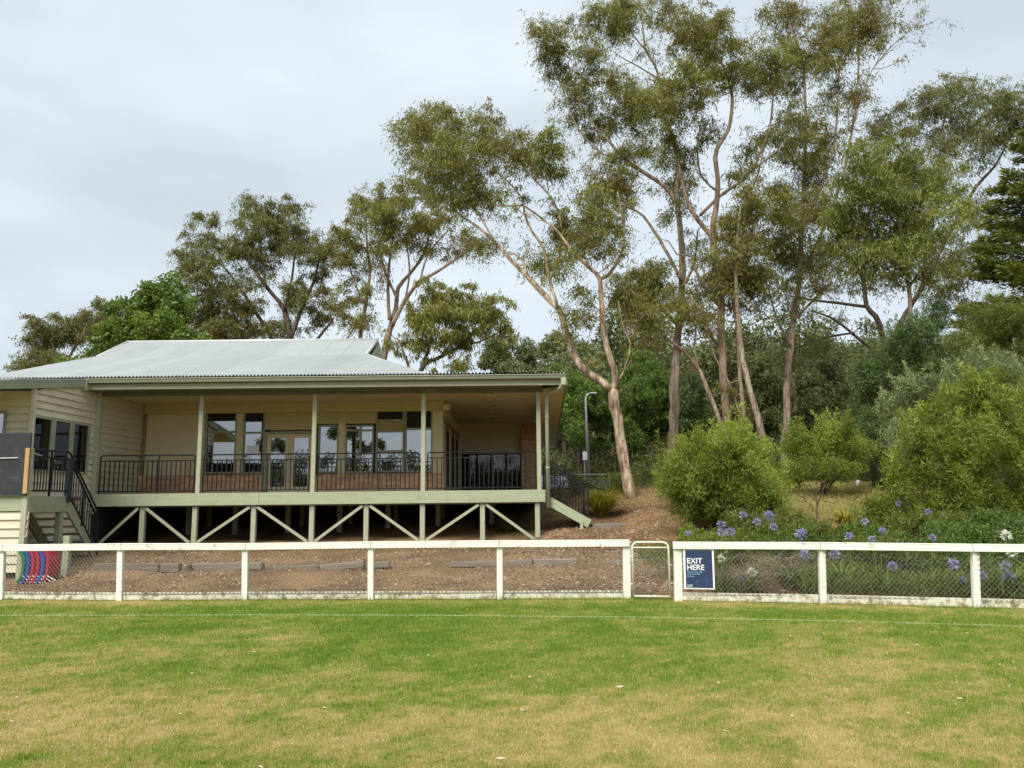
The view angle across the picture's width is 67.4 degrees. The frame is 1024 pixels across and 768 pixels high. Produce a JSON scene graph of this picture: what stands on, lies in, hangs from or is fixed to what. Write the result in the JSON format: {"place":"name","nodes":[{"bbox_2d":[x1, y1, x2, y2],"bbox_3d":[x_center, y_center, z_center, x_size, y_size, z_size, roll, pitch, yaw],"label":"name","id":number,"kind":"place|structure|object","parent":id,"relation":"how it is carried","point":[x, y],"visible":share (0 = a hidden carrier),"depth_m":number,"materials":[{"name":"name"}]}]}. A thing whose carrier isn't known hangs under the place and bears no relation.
{"place":"outdoors","nodes":[
{"label":"outdoors","id":0,"kind":"place"},
{"bbox_2d":[0,597,1023,767],"bbox_3d":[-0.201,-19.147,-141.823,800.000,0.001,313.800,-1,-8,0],"label":"playing field","id":1,"kind":"structure","parent":0,"point":[515,716],"depth_m":6.72,"materials":[{"name":"plant"}]},
{"bbox_2d":[0,614,1022,626],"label":"boundary line","id":2,"kind":"object","parent":1,"relation":"on","point":[533,616],"visible":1,"depth_m":10.63,"materials":[{"name":"paint"}]},
{"bbox_2d":[2,591,1021,610],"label":"fence foot grass","id":3,"kind":"structure","parent":1,"relation":"on","point":[591,598],"depth_m":12.41,"materials":[{"name":"plant"}]},
{"bbox_2d":[10,602,1013,766],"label":"fallen leaves","id":4,"kind":"object","parent":1,"relation":"on","point":[619,686],"visible":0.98,"depth_m":6.20,"materials":[{"name":"brown plant"}]},
{"bbox_2d":[0,0,1023,378],"label":"sky","id":5,"kind":"structure","parent":0,"point":[121,120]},
{"bbox_2d":[6,437,1023,598],"bbox_3d":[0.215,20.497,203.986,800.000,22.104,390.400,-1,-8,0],"label":"garden bank","id":6,"kind":"structure","parent":0,"point":[466,527],"depth_m":18.60,"materials":[{"name":"soil"}]},
{"bbox_2d":[0,448,99,578],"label":"entry staircase","id":7,"kind":"structure","parent":6,"relation":"on","point":[18,519],"depth_m":16.81,"materials":[{"name":"green paint"}]},
{"bbox_2d":[40,551,63,582],"bbox_3d":[-9.168,3.643,15.398,0.318,0.661,0.433,-1,-8,0],"label":"plastic chair","id":8,"kind":"object","parent":6,"relation":"on","point":[52,565],"visible":0.55,"depth_m":15.29,"materials":[{"name":"plastic"}]},
{"bbox_2d":[2,295,127,378],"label":"dark gum tree","id":9,"kind":"object","parent":6,"relation":"on","point":[64,334],"visible":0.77,"depth_m":44.30,"materials":[{"name":"green plant"}]},
{"bbox_2d":[93,563,159,571],"bbox_3d":[-7.885,3.854,15.770,1.377,0.353,0.150,-1,-8,0],"label":"timber sleeper","id":10,"kind":"object","parent":6,"relation":"on","point":[150,567],"visible":0.48,"depth_m":15.71,"materials":[{"name":"wood"}]},
{"bbox_2d":[53,270,212,363],"bbox_3d":[-17.755,0.018,36.556,7.913,11.028,3.923,-5,-9,27],"label":"maple tree","id":11,"kind":"object","parent":6,"relation":"on","point":[156,310],"visible":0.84,"depth_m":36.00,"materials":[{"name":"green plant"}]},
{"bbox_2d":[160,563,191,571],"bbox_3d":[-6.846,3.830,15.670,0.621,0.344,0.150,-1,-8,0],"label":"timber sleeper","id":12,"kind":"object","parent":6,"relation":"on","point":[169,568],"visible":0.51,"depth_m":15.61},
{"bbox_2d":[192,562,264,570],"bbox_3d":[-5.814,3.830,15.770,1.481,0.324,0.150,-1,-8,0],"label":"timber sleeper","id":13,"kind":"object","parent":6,"relation":"on","point":[239,565],"visible":0.61,"depth_m":15.71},
{"bbox_2d":[165,187,344,339],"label":"broad gum tree","id":14,"kind":"object","parent":6,"relation":"on","point":[216,323],"visible":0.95,"depth_m":42.94,"materials":[{"name":"green plant"}]},
{"bbox_2d":[0,338,567,543],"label":"clubhouse","id":15,"kind":"structure","parent":6,"relation":"on","point":[152,435],"depth_m":23.07,"materials":[{"name":"wood"}]},
{"bbox_2d":[0,410,7,432],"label":"window","id":16,"kind":"structure","parent":15,"relation":"in","point":[3,413],"depth_m":18.25,"materials":[{"name":"glass"}]},
{"bbox_2d":[0,433,31,495],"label":"scoreboard","id":17,"kind":"object","parent":15,"relation":"attached to","point":[15,452],"visible":1,"depth_m":15.96,"materials":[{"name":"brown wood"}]},
{"bbox_2d":[33,415,90,473],"bbox_3d":[-11.409,1.573,19.434,0.070,1.336,2.502,-1,-8,0],"label":"window","id":18,"kind":"structure","parent":15,"relation":"in","point":[50,433],"depth_m":19.46,"materials":[{"name":"glass"}]},
{"bbox_2d":[204,413,236,473],"bbox_3d":[-8.990,1.784,23.721,0.967,1.956,0.090,-1,-8,0],"label":"window","id":19,"kind":"structure","parent":15,"relation":"in","point":[220,429],"depth_m":23.72,"materials":[{"name":"glass"}]},
{"bbox_2d":[241,413,265,473],"bbox_3d":[-7.973,1.784,23.719,0.671,1.956,0.090,-1,-8,0],"label":"window","id":20,"kind":"structure","parent":15,"relation":"in","point":[253,423],"depth_m":23.72,"materials":[{"name":"glass"}]},
{"bbox_2d":[265,434,289,492],"bbox_3d":[-7.205,2.443,23.604,0.701,1.811,0.095,-1,-8,0],"label":"door","id":21,"kind":"structure","parent":15,"relation":"in","point":[276,443],"depth_m":23.64,"materials":[{"name":"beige glass"}]},
{"bbox_2d":[288,434,311,491],"bbox_3d":[-6.497,2.435,23.604,0.701,1.811,0.095,-1,-8,0],"label":"door","id":22,"kind":"structure","parent":15,"relation":"in","point":[299,443],"depth_m":23.63,"materials":[{"name":"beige glass"}]},
{"bbox_2d":[318,425,338,472],"bbox_3d":[-5.662,2.001,23.684,0.631,1.477,0.090,-1,-8,0],"label":"window","id":23,"kind":"structure","parent":15,"relation":"in","point":[328,435],"depth_m":23.69,"materials":[{"name":"glass"}]},
{"bbox_2d":[344,425,373,472],"bbox_3d":[-4.704,2.001,23.683,0.888,1.477,0.090,-1,-8,0],"label":"window","id":24,"kind":"structure","parent":15,"relation":"in","point":[358,438],"depth_m":23.69,"materials":[{"name":"glass"}]},
{"bbox_2d":[375,411,404,472],"bbox_3d":[-3.765,1.754,23.717,0.878,1.936,0.090,-1,-8,0],"label":"window","id":25,"kind":"structure","parent":15,"relation":"in","point":[386,440],"depth_m":23.71,"materials":[{"name":"glass"}]},
{"bbox_2d":[404,411,432,472],"bbox_3d":[-2.877,1.754,23.716,0.858,1.936,0.090,-1,-8,0],"label":"window","id":26,"kind":"structure","parent":15,"relation":"in","point":[412,419],"depth_m":23.72,"materials":[{"name":"glass"}]},
{"bbox_2d":[445,426,448,490],"bbox_3d":[-2.149,2.508,25.509,0.050,2.150,1.200,-1,-8,0],"label":"side door","id":27,"kind":"structure","parent":15,"relation":"in","point":[446,428],"depth_m":25.24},
{"bbox_2d":[272,564,318,569],"bbox_3d":[-4.401,3.861,15.662,0.945,0.338,0.150,-1,-8,0],"label":"timber sleeper","id":28,"kind":"object","parent":6,"relation":"on","point":[314,567],"visible":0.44,"depth_m":15.61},
{"bbox_2d":[0,539,630,600],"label":"white rail fence","id":29,"kind":"object","parent":6,"relation":"on","point":[120,593],"visible":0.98,"depth_m":12.72,"materials":[{"name":"paint"}]},
{"bbox_2d":[319,561,365,569],"bbox_3d":[-3.471,3.781,15.723,0.953,0.315,0.150,-1,-8,0],"label":"timber sleeper","id":30,"kind":"object","parent":6,"relation":"on","point":[358,565],"visible":0.61,"depth_m":15.66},
{"bbox_2d":[315,172,499,359],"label":"fine branched gum tree","id":31,"kind":"object","parent":6,"relation":"on","point":[383,214],"visible":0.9,"depth_m":41.04,"materials":[{"name":"green plant"}]},
{"bbox_2d":[377,274,522,372],"bbox_3d":[-3.156,-0.096,38.070,7.582,11.343,5.261,-1,-8,0],"label":"drooping gum tree","id":32,"kind":"object","parent":6,"relation":"on","point":[484,313],"visible":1,"depth_m":38.09,"materials":[{"name":"green plant"}]},
{"bbox_2d":[450,561,496,567],"bbox_3d":[-0.764,3.796,15.767,1.003,0.311,0.150,-1,-8,0],"label":"timber sleeper","id":33,"kind":"object","parent":6,"relation":"on","point":[480,564],"visible":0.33,"depth_m":15.71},
{"bbox_2d":[485,510,526,531],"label":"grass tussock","id":34,"kind":"object","parent":6,"relation":"on","point":[505,526],"depth_m":21.71,"materials":[{"name":"green plant"}]},
{"bbox_2d":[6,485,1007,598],"bbox_3d":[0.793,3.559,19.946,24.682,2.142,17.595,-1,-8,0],"label":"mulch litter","id":35,"kind":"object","parent":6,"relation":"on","point":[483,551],"visible":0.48,"depth_m":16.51,"materials":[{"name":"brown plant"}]},
{"bbox_2d":[473,332,554,373],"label":"gum tree","id":36,"kind":"object","parent":6,"relation":"on","point":[490,358],"visible":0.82,"depth_m":58.12,"materials":[{"name":"green plant"}]},
{"bbox_2d":[378,96,674,498],"bbox_3d":[0.283,-3.257,26.047,9.883,14.570,4.678,-1,-8,0],"label":"leaning gum tree","id":37,"kind":"object","parent":6,"relation":"on","point":[565,236],"visible":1,"depth_m":25.70,"materials":[{"name":"green plant"}]},
{"bbox_2d":[534,558,576,565],"bbox_3d":[0.891,3.757,15.770,0.884,0.332,0.150,-1,-8,0],"label":"timber sleeper","id":38,"kind":"object","parent":6,"relation":"on","point":[549,563],"visible":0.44,"depth_m":15.71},
{"bbox_2d":[548,361,579,466],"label":"wattle tree","id":39,"kind":"object","parent":6,"relation":"on","point":[555,368],"visible":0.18,"depth_m":44.32,"materials":[{"name":"green plant"}]},
{"bbox_2d":[535,329,597,362],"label":"gum tree","id":40,"kind":"object","parent":6,"relation":"on","point":[548,345],"visible":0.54,"depth_m":62.06,"materials":[{"name":"green plant"}]},
{"bbox_2d":[536,471,606,495],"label":"path bush","id":41,"kind":"object","parent":6,"relation":"on","point":[583,477],"visible":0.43,"depth_m":26.68,"materials":[{"name":"green plant"}]},
{"bbox_2d":[541,457,605,528],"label":"side staircase","id":42,"kind":"structure","parent":6,"relation":"on","point":[582,519],"depth_m":20.99,"materials":[{"name":"green paint"}]},
{"bbox_2d":[558,369,610,478],"bbox_3d":[3.730,2.190,40.097,3.607,6.403,4.539,-1,-8,0],"label":"wattle tree","id":43,"kind":"object","parent":6,"relation":"on","point":[572,429],"visible":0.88,"depth_m":39.72,"materials":[{"name":"green plant"}]},
{"bbox_2d":[585,392,596,480],"bbox_3d":[3.532,2.487,33.994,0.548,4.272,0.200,-1,-8,0],"label":"street lamp","id":44,"kind":"object","parent":6,"relation":"on","point":[587,440],"visible":0.92,"depth_m":33.97,"materials":[{"name":"metal"}]},
{"bbox_2d":[570,485,636,516],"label":"grass tussock","id":45,"kind":"object","parent":6,"relation":"on","point":[602,504],"depth_m":22.34,"materials":[{"name":"plant"}]},
{"bbox_2d":[591,523,630,528],"bbox_3d":[2.708,4.032,21.109,1.034,0.392,0.550,-1,-8,0],"label":"timber step","id":46,"kind":"object","parent":6,"relation":"on","point":[605,525],"visible":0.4,"depth_m":20.86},
{"bbox_2d":[583,470,643,493],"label":"path bush","id":47,"kind":"object","parent":6,"relation":"on","point":[615,482],"visible":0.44,"depth_m":26.13,"materials":[{"name":"green plant"}]},
{"bbox_2d":[587,377,648,471],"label":"wattle tree","id":48,"kind":"object","parent":6,"relation":"on","point":[633,433],"visible":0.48,"depth_m":40.59,"materials":[{"name":"green plant"}]},
{"bbox_2d":[516,0,728,457],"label":"tall gum tree","id":49,"kind":"object","parent":6,"relation":"on","point":[619,12],"visible":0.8,"depth_m":30.24,"materials":[{"name":"green plant"}]},
{"bbox_2d":[608,348,664,462],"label":"wattle tree","id":50,"kind":"object","parent":6,"relation":"on","point":[632,368],"visible":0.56,"depth_m":46.25,"materials":[{"name":"green plant"}]},
{"bbox_2d":[631,459,660,488],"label":"path bush","id":51,"kind":"object","parent":6,"relation":"on","point":[648,473],"visible":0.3,"depth_m":27.22,"materials":[{"name":"green plant"}]},
{"bbox_2d":[623,356,670,457],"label":"wattle tree","id":52,"kind":"object","parent":6,"relation":"on","point":[651,417],"visible":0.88,"depth_m":42.65,"materials":[{"name":"green plant"}]},
{"bbox_2d":[618,550,683,577],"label":"dead twigs","id":53,"kind":"object","parent":6,"relation":"on","point":[655,570],"visible":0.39,"depth_m":14.00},
{"bbox_2d":[649,429,683,514],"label":"path edge shrub","id":54,"kind":"object","parent":6,"relation":"on","point":[658,461],"visible":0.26,"depth_m":21.11,"materials":[{"name":"green plant"}]},
{"bbox_2d":[604,273,764,428],"bbox_3d":[5.865,-0.176,26.264,5.793,7.637,3.221,-1,-8,0],"label":"slanting gum sapling","id":55,"kind":"object","parent":6,"relation":"on","point":[692,307],"visible":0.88,"depth_m":26.18,"materials":[{"name":"green plant"}]},
{"bbox_2d":[667,370,716,446],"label":"wattle tree","id":56,"kind":"object","parent":6,"relation":"on","point":[694,400],"visible":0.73,"depth_m":41.47,"materials":[{"name":"green plant"}]},
{"bbox_2d":[627,0,807,425],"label":"central gum tree","id":57,"kind":"object","parent":6,"relation":"on","point":[702,37],"visible":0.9,"depth_m":27.17,"materials":[{"name":"green plant"}]},
{"bbox_2d":[674,521,760,553],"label":"bush","id":58,"kind":"object","parent":6,"relation":"on","point":[683,536],"visible":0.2,"depth_m":15.55,"materials":[{"name":"green plant"}]},
{"bbox_2d":[651,402,797,529],"bbox_3d":[5.301,2.063,18.334,4.051,3.259,3.044,4,-9,-28],"label":"lime shrub","id":59,"kind":"object","parent":6,"relation":"on","point":[709,481],"visible":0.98,"depth_m":17.58,"materials":[{"name":"green plant"}]},
{"bbox_2d":[713,554,736,592],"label":"agapanthus","id":60,"kind":"object","parent":6,"relation":"on","point":[722,586],"visible":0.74,"depth_m":12.36,"materials":[{"name":"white plant"}]},
{"bbox_2d":[685,530,774,573],"bbox_3d":[4.037,3.139,14.084,1.771,0.919,1.737,3,-9,-20],"label":"bush","id":61,"kind":"object","parent":6,"relation":"on","point":[733,539],"visible":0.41,"depth_m":13.69,"materials":[{"name":"green plant"}]},
{"bbox_2d":[706,174,780,461],"bbox_3d":[7.803,-1.734,25.591,2.498,10.561,2.650,-1,-8,0],"label":"twin gum tree","id":62,"kind":"object","parent":6,"relation":"on","point":[727,224],"visible":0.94,"depth_m":25.91,"materials":[{"name":"green plant"}]},
{"bbox_2d":[701,554,801,592],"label":"dead twigs","id":63,"kind":"object","parent":6,"relation":"on","point":[750,574],"visible":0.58,"depth_m":12.49,"materials":[{"name":"plant"}]},
{"bbox_2d":[485,427,1018,489],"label":"undergrowth","id":64,"kind":"object","parent":6,"relation":"on","point":[605,458],"visible":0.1,"depth_m":40.32,"materials":[{"name":"plant"}]},
{"bbox_2d":[509,304,1000,465],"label":"wood","id":65,"kind":"object","parent":6,"relation":"on","point":[705,356],"visible":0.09,"depth_m":48.60,"materials":[{"name":"green plant"}]},
{"bbox_2d":[729,346,796,434],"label":"wattle tree","id":66,"kind":"object","parent":6,"relation":"on","point":[761,379],"visible":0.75,"depth_m":43.83,"materials":[{"name":"green plant"}]},
{"bbox_2d":[718,505,811,537],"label":"bush","id":67,"kind":"object","parent":6,"relation":"on","point":[731,516],"visible":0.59,"depth_m":16.33,"materials":[{"name":"green plant"}]},
{"bbox_2d":[734,529,829,568],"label":"bush","id":68,"kind":"object","parent":6,"relation":"on","point":[783,538],"visible":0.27,"depth_m":13.92,"materials":[{"name":"green plant"}]},
{"bbox_2d":[714,537,859,587],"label":"dead twigs","id":69,"kind":"object","parent":6,"relation":"on","point":[784,560],"visible":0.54,"depth_m":12.83,"materials":[{"name":"plant"}]},
{"bbox_2d":[761,561,816,587],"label":"strap leaf plant","id":70,"kind":"object","parent":6,"relation":"on","point":[790,580],"visible":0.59,"depth_m":12.59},
{"bbox_2d":[758,515,841,555],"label":"bush","id":71,"kind":"object","parent":6,"relation":"on","point":[790,526],"visible":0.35,"depth_m":14.84,"materials":[{"name":"green plant"}]},
{"bbox_2d":[781,550,831,593],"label":"agapanthus","id":72,"kind":"object","parent":6,"relation":"on","point":[803,581],"visible":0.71,"depth_m":12.30,"materials":[{"name":"green plant"}]},
{"bbox_2d":[600,479,1015,540],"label":"rise grass","id":73,"kind":"structure","parent":6,"relation":"on","point":[862,483],"depth_m":21.83,"materials":[{"name":"plant"}]},
{"bbox_2d":[776,448,863,522],"bbox_3d":[7.226,2.699,18.526,2.235,2.257,1.464,-1,-8,0],"label":"bare sapling","id":74,"kind":"object","parent":6,"relation":"on","point":[817,502],"visible":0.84,"depth_m":18.36,"materials":[{"name":"green plant"}]},
{"bbox_2d":[790,348,861,428],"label":"wattle tree","id":75,"kind":"object","parent":6,"relation":"on","point":[835,382],"visible":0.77,"depth_m":41.78,"materials":[{"name":"green plant"}]},
{"bbox_2d":[633,533,1023,598],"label":"ground cover","id":76,"kind":"object","parent":6,"relation":"on","point":[915,575],"visible":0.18,"depth_m":12.14,"materials":[{"name":"green plant"}]},
{"bbox_2d":[810,550,848,593],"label":"agapanthus","id":77,"kind":"object","parent":6,"relation":"on","point":[833,557],"visible":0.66,"depth_m":12.16,"materials":[{"name":"green plant"}]},
{"bbox_2d":[775,406,884,494],"bbox_3d":[9.081,1.873,22.095,2.968,2.607,2.386,-1,-8,0],"label":"pale olive shrub","id":78,"kind":"object","parent":6,"relation":"on","point":[830,436],"visible":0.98,"depth_m":21.95,"materials":[{"name":"green plant"}]},
{"bbox_2d":[814,561,866,582],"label":"strap leaf plant","id":79,"kind":"object","parent":6,"relation":"on","point":[846,569],"visible":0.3,"depth_m":12.59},
{"bbox_2d":[828,507,856,523],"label":"strap leaf plant","id":80,"kind":"object","parent":6,"relation":"on","point":[842,517],"visible":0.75,"depth_m":18.14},
{"bbox_2d":[673,542,1023,608],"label":"garden rail fence","id":81,"kind":"object","parent":6,"relation":"on","point":[974,598],"visible":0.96,"depth_m":11.56,"materials":[{"name":"white paint"}]},
{"bbox_2d":[629,541,671,597],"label":"wire gate","id":82,"kind":"structure","parent":81,"relation":"attached to","point":[633,573],"depth_m":12.27,"materials":[{"name":"metal"}]},
{"bbox_2d":[683,549,714,588],"bbox_3d":[2.931,2.898,12.045,0.477,0.625,0.014,-2,-9,12],"label":"exit sign","id":83,"kind":"object","parent":81,"relation":"attached to","point":[698,565],"visible":1,"depth_m":12.04,"materials":[{"name":"plastic"}]},
{"bbox_2d":[743,0,962,482],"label":"straight gum tree","id":84,"kind":"object","parent":6,"relation":"on","point":[797,261],"visible":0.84,"depth_m":29.55,"materials":[{"name":"green plant"}]},
{"bbox_2d":[792,519,914,558],"bbox_3d":[6.380,2.995,14.320,2.135,0.983,1.744,-4,-9,25],"label":"bush","id":85,"kind":"object","parent":6,"relation":"on","point":[853,529],"visible":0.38,"depth_m":14.27,"materials":[{"name":"green plant"}]},
{"bbox_2d":[860,535,906,593],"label":"agapanthus","id":86,"kind":"object","parent":6,"relation":"on","point":[870,537],"visible":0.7,"depth_m":11.96,"materials":[{"name":"green plant"}]},
{"bbox_2d":[848,483,924,530],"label":"young shrub","id":87,"kind":"object","parent":6,"relation":"on","point":[874,506],"visible":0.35,"depth_m":17.35,"materials":[{"name":"green plant"}]},
{"bbox_2d":[817,533,958,572],"bbox_3d":[6.506,3.024,13.266,2.430,0.989,1.463,-4,-9,21],"label":"bush","id":88,"kind":"object","parent":6,"relation":"on","point":[864,556],"visible":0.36,"depth_m":12.99,"materials":[{"name":"green plant"}]},
{"bbox_2d":[757,68,1023,426],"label":"crooked gum tree","id":89,"kind":"object","parent":6,"relation":"on","point":[1003,110],"visible":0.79,"depth_m":34.00,"materials":[{"name":"green plant"}]},
{"bbox_2d":[804,122,987,484],"bbox_3d":[12.389,-2.460,24.689,5.467,11.828,4.812,-1,-8,0],"label":"bright gum tree","id":90,"kind":"object","parent":6,"relation":"on","point":[897,251],"visible":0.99,"depth_m":24.41,"materials":[{"name":"green plant"}]},
{"bbox_2d":[839,292,972,489],"bbox_3d":[12.260,0.278,24.085,4.406,6.420,3.879,-1,-8,0],"label":"dark bush","id":91,"kind":"object","parent":6,"relation":"on","point":[907,338],"visible":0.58,"depth_m":23.40,"materials":[{"name":"green plant"}]},
{"bbox_2d":[857,510,977,541],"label":"bush","id":92,"kind":"object","parent":6,"relation":"on","point":[897,522],"visible":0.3,"depth_m":15.09,"materials":[{"name":"green plant"}]},
{"bbox_2d":[872,357,972,500],"bbox_3d":[10.543,1.283,19.517,3.205,4.300,2.493,-1,-8,0],"label":"silver shrub","id":93,"kind":"object","parent":6,"relation":"on","point":[910,392],"visible":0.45,"depth_m":19.34,"materials":[{"name":"green plant"}]},
{"bbox_2d":[905,505,972,537],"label":"bush","id":94,"kind":"object","parent":6,"relation":"on","point":[919,516],"visible":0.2,"depth_m":14.65,"materials":[{"name":"green plant"}]},
{"bbox_2d":[882,529,1002,578],"bbox_3d":[7.263,2.946,13.087,1.788,1.002,1.861,-1,-8,0],"label":"bush","id":95,"kind":"object","parent":6,"relation":"on","point":[966,563],"visible":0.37,"depth_m":12.74,"materials":[{"name":"green plant"}]},
{"bbox_2d":[914,515,978,543],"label":"bush","id":96,"kind":"object","parent":6,"relation":"on","point":[937,527],"visible":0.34,"depth_m":13.78,"materials":[{"name":"green plant"}]},
{"bbox_2d":[928,558,969,597],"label":"agapanthus","id":97,"kind":"object","parent":6,"relation":"on","point":[949,562],"visible":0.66,"depth_m":11.55,"materials":[{"name":"green plant"}]},
{"bbox_2d":[879,359,1023,525],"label":"thicket shrub","id":98,"kind":"object","parent":6,"relation":"on","point":[980,486],"visible":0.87,"depth_m":15.87,"materials":[{"name":"green plant"}]},
{"bbox_2d":[934,286,1023,473],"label":"tall bush","id":99,"kind":"object","parent":6,"relation":"on","point":[1004,322],"visible":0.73,"depth_m":21.71,"materials":[{"name":"green plant"}]},
{"bbox_2d":[941,115,1023,460],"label":"conifer","id":100,"kind":"object","parent":6,"relation":"on","point":[1010,269],"visible":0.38,"depth_m":30.91,"materials":[{"name":"green plant"}]},
{"bbox_2d":[942,329,1023,466],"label":"feathery shrub","id":101,"kind":"object","parent":6,"relation":"on","point":[997,357],"visible":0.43,"depth_m":19.35,"materials":[{"name":"green plant"}]},
{"bbox_2d":[943,520,1023,570],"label":"bush","id":102,"kind":"object","parent":6,"relation":"on","point":[987,534],"visible":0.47,"depth_m":13.14,"materials":[{"name":"green plant"}]},
{"bbox_2d":[959,504,1023,535],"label":"bush","id":103,"kind":"object","parent":6,"relation":"on","point":[989,517],"visible":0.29,"depth_m":14.72,"materials":[{"name":"green plant"}]},
{"bbox_2d":[981,561,1023,597],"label":"agapanthus","id":104,"kind":"object","parent":6,"relation":"on","point":[1006,592],"visible":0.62,"depth_m":11.45,"materials":[{"name":"green plant"}]},
{"bbox_2d":[981,565,1023,587],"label":"strap leaf plant","id":105,"kind":"object","parent":6,"relation":"on","point":[1020,576],"visible":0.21,"depth_m":11.70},
{"bbox_2d":[984,570,1023,598],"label":"agapanthus","id":106,"kind":"object","parent":6,"relation":"on","point":[1014,595],"visible":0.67,"depth_m":11.34,"materials":[{"name":"green plant"}]},
{"bbox_2d":[994,513,1023,555],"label":"bush","id":107,"kind":"object","parent":6,"relation":"on","point":[1007,525],"visible":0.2,"depth_m":13.54,"materials":[{"name":"green plant"}]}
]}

